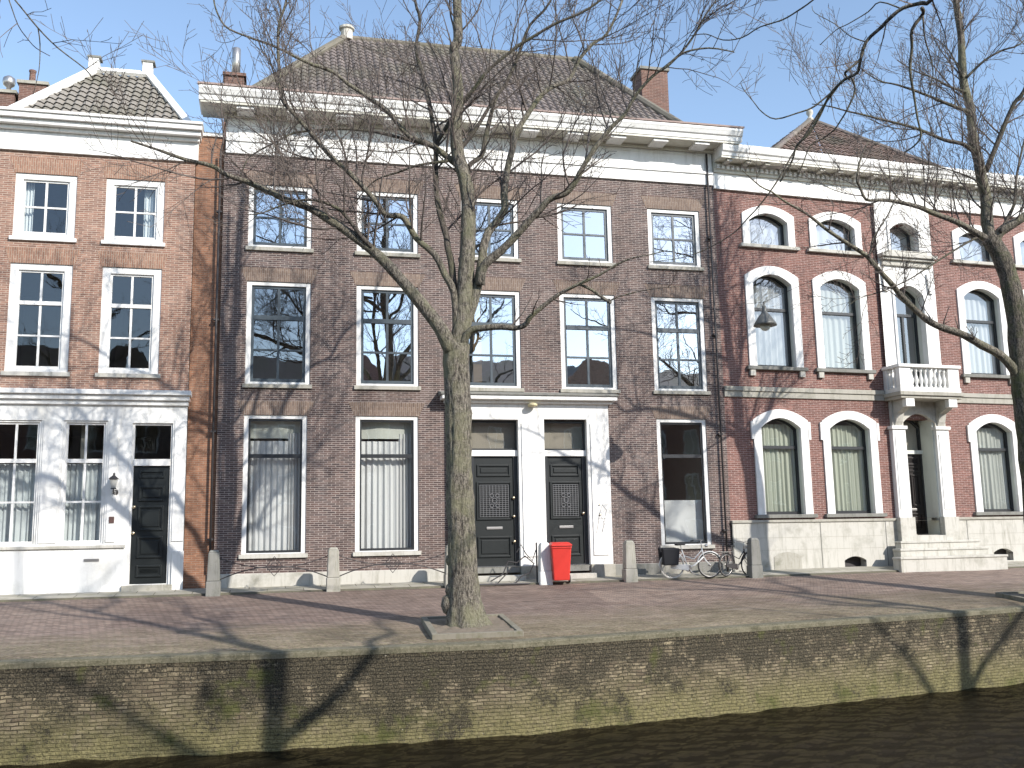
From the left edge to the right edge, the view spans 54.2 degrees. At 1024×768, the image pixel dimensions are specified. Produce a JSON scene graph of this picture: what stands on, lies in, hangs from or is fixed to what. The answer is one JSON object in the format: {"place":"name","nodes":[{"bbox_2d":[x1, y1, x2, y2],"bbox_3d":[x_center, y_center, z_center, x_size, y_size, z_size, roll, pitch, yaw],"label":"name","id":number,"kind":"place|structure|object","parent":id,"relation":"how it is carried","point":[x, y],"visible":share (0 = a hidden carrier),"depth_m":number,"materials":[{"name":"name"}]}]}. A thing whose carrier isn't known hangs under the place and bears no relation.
{"place":"outdoors","nodes":[
{"label":"outdoors","id":0,"kind":"place"},
{"bbox_2d":[0,568,1023,659],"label":"street","id":1,"kind":"structure","parent":0,"point":[107,627],"depth_m":22.12,"materials":[{"name":"brown brick"}]},
{"bbox_2d":[0,54,203,594],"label":"brick house","id":2,"kind":"structure","parent":1,"relation":"on","point":[95,313],"depth_m":26.07,"materials":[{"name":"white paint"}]},
{"bbox_2d":[0,420,41,545],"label":"window","id":3,"kind":"structure","parent":2,"relation":"in","point":[19,483],"depth_m":25.09,"materials":[{"name":"white paint"}]},
{"bbox_2d":[0,263,72,376],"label":"window","id":4,"kind":"structure","parent":2,"relation":"in","point":[16,269],"depth_m":25.70,"materials":[{"name":"white paint"}]},
{"bbox_2d":[9,173,77,242],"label":"window","id":5,"kind":"structure","parent":2,"relation":"in","point":[24,206],"depth_m":26.20,"materials":[{"name":"white paint"}]},
{"bbox_2d":[58,421,108,544],"bbox_3d":[-10.873,2.504,25.458,1.060,3.120,0.340,1,-9,-14],"label":"window","id":6,"kind":"structure","parent":2,"relation":"in","point":[83,486],"depth_m":25.43,"materials":[{"name":"white paint"}]},
{"bbox_2d":[109,473,118,494],"bbox_3d":[-10.050,2.527,25.252,0.240,0.580,0.360,1,-9,-14],"label":"wall lantern","id":7,"kind":"object","parent":2,"relation":"attached to","point":[113,480],"depth_m":25.14,"materials":[{"name":"metal"}]},
{"bbox_2d":[95,267,161,377],"bbox_3d":[-10.008,-1.608,26.232,1.600,2.950,0.230,1,-9,-14],"label":"window","id":8,"kind":"structure","parent":2,"relation":"in","point":[104,370],"depth_m":26.23,"materials":[{"name":"white paint"}]},
{"bbox_2d":[101,178,164,246],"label":"window","id":9,"kind":"structure","parent":2,"relation":"in","point":[151,237],"depth_m":26.74,"materials":[{"name":"white paint"}]},
{"bbox_2d":[129,466,169,583],"bbox_3d":[-9.255,3.599,25.568,0.890,2.990,0.180,1,-9,-14],"label":"door","id":10,"kind":"structure","parent":2,"relation":"in","point":[150,502],"depth_m":25.56,"materials":[{"name":"black paint"}]},
{"bbox_2d":[183,132,225,588],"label":"brick house","id":11,"kind":"structure","parent":1,"relation":"on","point":[198,474],"depth_m":26.55,"materials":[{"name":"orange brick"}]},
{"bbox_2d":[25,0,776,627],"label":"bare tree","id":12,"kind":"object","parent":1,"relation":"on","point":[461,604],"visible":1,"depth_m":20.54,"materials":[{"name":"brown plant"}]},
{"bbox_2d":[197,24,744,587],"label":"brick house","id":13,"kind":"structure","parent":1,"relation":"on","point":[595,428],"depth_m":28.36,"materials":[{"name":"brick"}]},
{"bbox_2d":[207,156,221,550],"bbox_3d":[-7.874,-0.506,26.523,0.140,11.800,0.130,1,-9,-13],"label":"drainpipe","id":14,"kind":"object","parent":13,"relation":"attached to","point":[215,319],"visible":0.81,"depth_m":26.45,"materials":[{"name":"metal"}]},
{"bbox_2d":[238,415,307,558],"bbox_3d":[-6.303,2.713,26.551,1.760,3.770,0.443,1,-9,-13],"label":"window","id":15,"kind":"structure","parent":13,"relation":"in","point":[274,472],"depth_m":26.64,"materials":[{"name":"white paint"}]},
{"bbox_2d":[242,281,311,388],"bbox_3d":[-6.328,-1.328,27.090,1.820,2.940,0.230,1,-9,-13],"label":"window","id":16,"kind":"structure","parent":13,"relation":"in","point":[250,382],"depth_m":27.09,"materials":[{"name":"white paint"}]},
{"bbox_2d":[245,185,313,252],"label":"window","id":17,"kind":"structure","parent":13,"relation":"in","point":[278,238],"depth_m":27.59,"materials":[{"name":"white glass"}]},
{"bbox_2d":[353,416,420,556],"bbox_3d":[-3.419,2.763,27.233,1.830,3.770,0.441,1,-9,-13],"label":"window","id":18,"kind":"structure","parent":13,"relation":"in","point":[386,472],"depth_m":27.33,"materials":[{"name":"white paint"}]},
{"bbox_2d":[355,191,419,257],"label":"window","id":19,"kind":"structure","parent":13,"relation":"in","point":[403,244],"depth_m":28.34,"materials":[{"name":"white glass"}]},
{"bbox_2d":[354,285,420,390],"bbox_3d":[-3.458,-1.278,27.770,1.840,2.940,0.230,1,-9,-13],"label":"window","id":20,"kind":"structure","parent":13,"relation":"in","point":[386,318],"depth_m":27.80,"materials":[{"name":"glass"}]},
{"bbox_2d":[468,290,523,391],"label":"window","id":21,"kind":"structure","parent":13,"relation":"in","point":[494,355],"depth_m":28.51,"materials":[{"name":"glass"}]},
{"bbox_2d":[475,198,520,262],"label":"window","id":22,"kind":"structure","parent":13,"relation":"in","point":[511,255],"depth_m":29.06,"materials":[{"name":"white glass"}]},
{"bbox_2d":[556,203,615,266],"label":"window","id":23,"kind":"structure","parent":13,"relation":"in","point":[593,238],"depth_m":29.68,"materials":[{"name":"white glass"}]},
{"bbox_2d":[559,293,620,393],"bbox_3d":[2.217,-1.178,29.115,1.810,2.940,0.230,1,-9,-13],"label":"window","id":24,"kind":"structure","parent":13,"relation":"in","point":[587,331],"depth_m":29.16,"materials":[{"name":"glass"}]},
{"bbox_2d":[647,209,703,270],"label":"window","id":25,"kind":"structure","parent":13,"relation":"in","point":[682,227],"depth_m":30.34,"materials":[{"name":"white glass"}]},
{"bbox_2d":[651,297,710,394],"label":"window","id":26,"kind":"structure","parent":13,"relation":"in","point":[679,355],"depth_m":29.81,"materials":[{"name":"glass"}]},
{"bbox_2d":[656,419,714,548],"bbox_3d":[4.974,2.908,29.210,1.680,3.770,0.417,1,-9,-13],"label":"window","id":27,"kind":"structure","parent":13,"relation":"in","point":[681,520],"depth_m":29.20,"materials":[{"name":"white paint"}]},
{"bbox_2d":[705,154,728,571],"bbox_3d":[6.108,-0.762,29.866,0.140,12.800,0.130,1,-9,-13],"label":"drainpipe","id":28,"kind":"object","parent":13,"relation":"attached to","point":[710,238],"visible":0.89,"depth_m":29.80,"materials":[{"name":"metal"}]},
{"bbox_2d":[421,614,523,639],"bbox_3d":[-0.826,4.816,19.592,1.741,0.425,2.208,1,-9,-11],"label":"tree pit","id":29,"kind":"object","parent":1,"relation":"on","point":[437,628],"visible":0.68,"depth_m":19.03,"materials":[{"name":"stone"}]},
{"bbox_2d":[479,542,537,585],"bbox_3d":[-0.180,4.757,26.373,1.844,1.106,0.186,2,-10,-21],"label":"iron fence piece","id":30,"kind":"object","parent":1,"relation":"on","point":[498,583],"visible":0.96,"depth_m":26.43,"materials":[{"name":"black metal"}]},
{"bbox_2d":[711,109,1023,570],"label":"brick house","id":31,"kind":"structure","parent":1,"relation":"on","point":[906,431],"depth_m":31.37,"materials":[{"name":"brick"}]},
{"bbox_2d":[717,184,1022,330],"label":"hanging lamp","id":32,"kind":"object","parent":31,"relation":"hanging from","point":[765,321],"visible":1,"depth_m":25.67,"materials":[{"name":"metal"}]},
{"bbox_2d":[907,454,925,533],"bbox_3d":[12.699,3.508,31.900,0.960,2.540,0.115,2,-9,-17],"label":"door","id":33,"kind":"structure","parent":31,"relation":"in","point":[914,465],"depth_m":31.94,"materials":[{"name":"brown paint"}]},
{"bbox_2d":[742,0,1023,521],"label":"bare tree","id":34,"kind":"object","parent":1,"relation":"on","point":[993,244],"visible":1,"depth_m":25.30,"materials":[{"name":"brown plant"}]},
{"bbox_2d":[995,591,1023,601],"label":"tree pit","id":35,"kind":"object","parent":1,"relation":"on","point":[1018,596],"visible":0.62,"depth_m":24.59,"materials":[{"name":"stone"}]},
{"bbox_2d":[0,683,1023,767],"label":"canal water","id":36,"kind":"structure","parent":0,"point":[978,727],"depth_m":16.72,"materials":[{"name":"black liquid"}]},
{"bbox_2d":[0,561,1023,601],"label":"pavement","id":37,"kind":"structure","parent":0,"point":[400,585],"depth_m":26.01,"materials":[{"name":"grey stone"}]},
{"bbox_2d":[205,550,220,596],"bbox_3d":[-7.368,4.706,24.691,0.350,1.200,0.350,1,-9,-13],"label":"stone post","id":38,"kind":"object","parent":37,"relation":"on","point":[213,585],"visible":0.88,"depth_m":24.55,"materials":[{"name":"grey stone"}]},
{"bbox_2d":[326,547,339,591],"bbox_3d":[-4.540,4.751,25.384,0.350,1.200,0.350,1,-9,-13],"label":"stone post","id":39,"kind":"object","parent":37,"relation":"on","point":[333,580],"visible":0.86,"depth_m":25.24,"materials":[{"name":"grey stone"}]},
{"bbox_2d":[220,555,327,579],"bbox_3d":[-5.956,4.606,25.057,2.924,0.681,0.032,1,-9,-14],"label":"iron railing","id":40,"kind":"object","parent":39,"relation":"attached to","point":[270,566],"visible":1,"depth_m":25.05,"materials":[{"name":"black metal"}]},
{"bbox_2d":[339,552,445,575],"bbox_3d":[-3.070,4.651,25.750,3.036,0.680,0.032,1,-9,-13],"label":"iron railing","id":41,"kind":"object","parent":39,"relation":"attached to","point":[390,564],"visible":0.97,"depth_m":25.74,"materials":[{"name":"black metal"}]},
{"bbox_2d":[443,545,447,587],"bbox_3d":[-1.596,4.795,26.076,0.350,1.200,0.350,1,-9,-13],"label":"stone post","id":42,"kind":"object","parent":37,"relation":"on","point":[445,579],"visible":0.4,"depth_m":25.98,"materials":[{"name":"grey stone"}]},
{"bbox_2d":[538,542,552,584],"bbox_3d":[0.868,4.830,26.671,0.350,1.200,0.350,1,-9,-13],"label":"stone post","id":43,"kind":"object","parent":37,"relation":"on","point":[545,576],"visible":0.84,"depth_m":26.54,"materials":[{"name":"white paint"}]},
{"bbox_2d":[549,542,571,581],"bbox_3d":[1.288,4.746,26.603,0.558,1.070,0.731,0,-9,-4],"label":"wheelie bin","id":44,"kind":"object","parent":37,"relation":"on","point":[560,552],"visible":0.91,"depth_m":26.32,"materials":[{"name":"red plastic"}]},
{"bbox_2d":[622,540,637,582],"bbox_3d":[3.188,4.858,27.165,0.350,1.200,0.350,1,-9,-13],"label":"stone post","id":45,"kind":"object","parent":37,"relation":"on","point":[629,572],"visible":0.84,"depth_m":27.04,"materials":[{"name":"grey stone"}]},
{"bbox_2d":[658,539,721,577],"bbox_3d":[4.920,4.826,27.592,1.818,1.065,0.594,0,-6,-9],"label":"bicycle","id":46,"kind":"object","parent":37,"relation":"on","point":[670,556],"visible":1,"depth_m":27.47,"materials":[{"name":"grey metal"}]},
{"bbox_2d":[718,541,747,576],"bbox_3d":[6.320,4.904,28.081,1.600,0.958,0.522,6,-7,-38],"label":"bicycle","id":47,"kind":"object","parent":37,"relation":"on","point":[733,565],"visible":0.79,"depth_m":27.92,"materials":[{"name":"black metal"}]},
{"bbox_2d":[746,538,762,577],"bbox_3d":[6.793,4.921,28.055,0.350,1.200,0.350,1,-9,-13],"label":"stone post","id":48,"kind":"object","parent":37,"relation":"on","point":[754,566],"visible":0.86,"depth_m":27.94,"materials":[{"name":"grey stone"}]},
{"bbox_2d":[892,535,1007,572],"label":"stone steps","id":49,"kind":"structure","parent":37,"relation":"on","point":[927,553],"depth_m":30.14,"materials":[{"name":"beige stone"}]},
{"bbox_2d":[0,0,1023,175],"label":"sky","id":50,"kind":"structure","parent":0,"point":[775,96],"materials":[{"name":"blue"}]},
{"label":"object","id":51,"kind":"structure","parent":0,"visible":0},
{"bbox_2d":[0,0,143,93],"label":"bare tree","id":52,"kind":"object","parent":51,"relation":"on","point":[28,15],"visible":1,"depth_m":9.90,"materials":[{"name":"brown plant"}]},
{"bbox_2d":[652,0,956,283],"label":"bare tree","id":53,"kind":"object","parent":51,"relation":"on","point":[859,61],"visible":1,"depth_m":10.24,"materials":[{"name":"brown plant"}]},
{"label":"ground","id":54,"kind":"structure","parent":0,"visible":0},
{"bbox_2d":[0,612,1023,765],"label":"quay wall","id":55,"kind":"structure","parent":54,"relation":"on","point":[109,712],"depth_m":17.81,"materials":[{"name":"brick"}]},
{"bbox_2d":[0,605,1023,669],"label":"quay coping","id":56,"kind":"object","parent":55,"relation":"on","point":[289,653],"visible":1,"depth_m":17.97,"materials":[{"name":"stone"}]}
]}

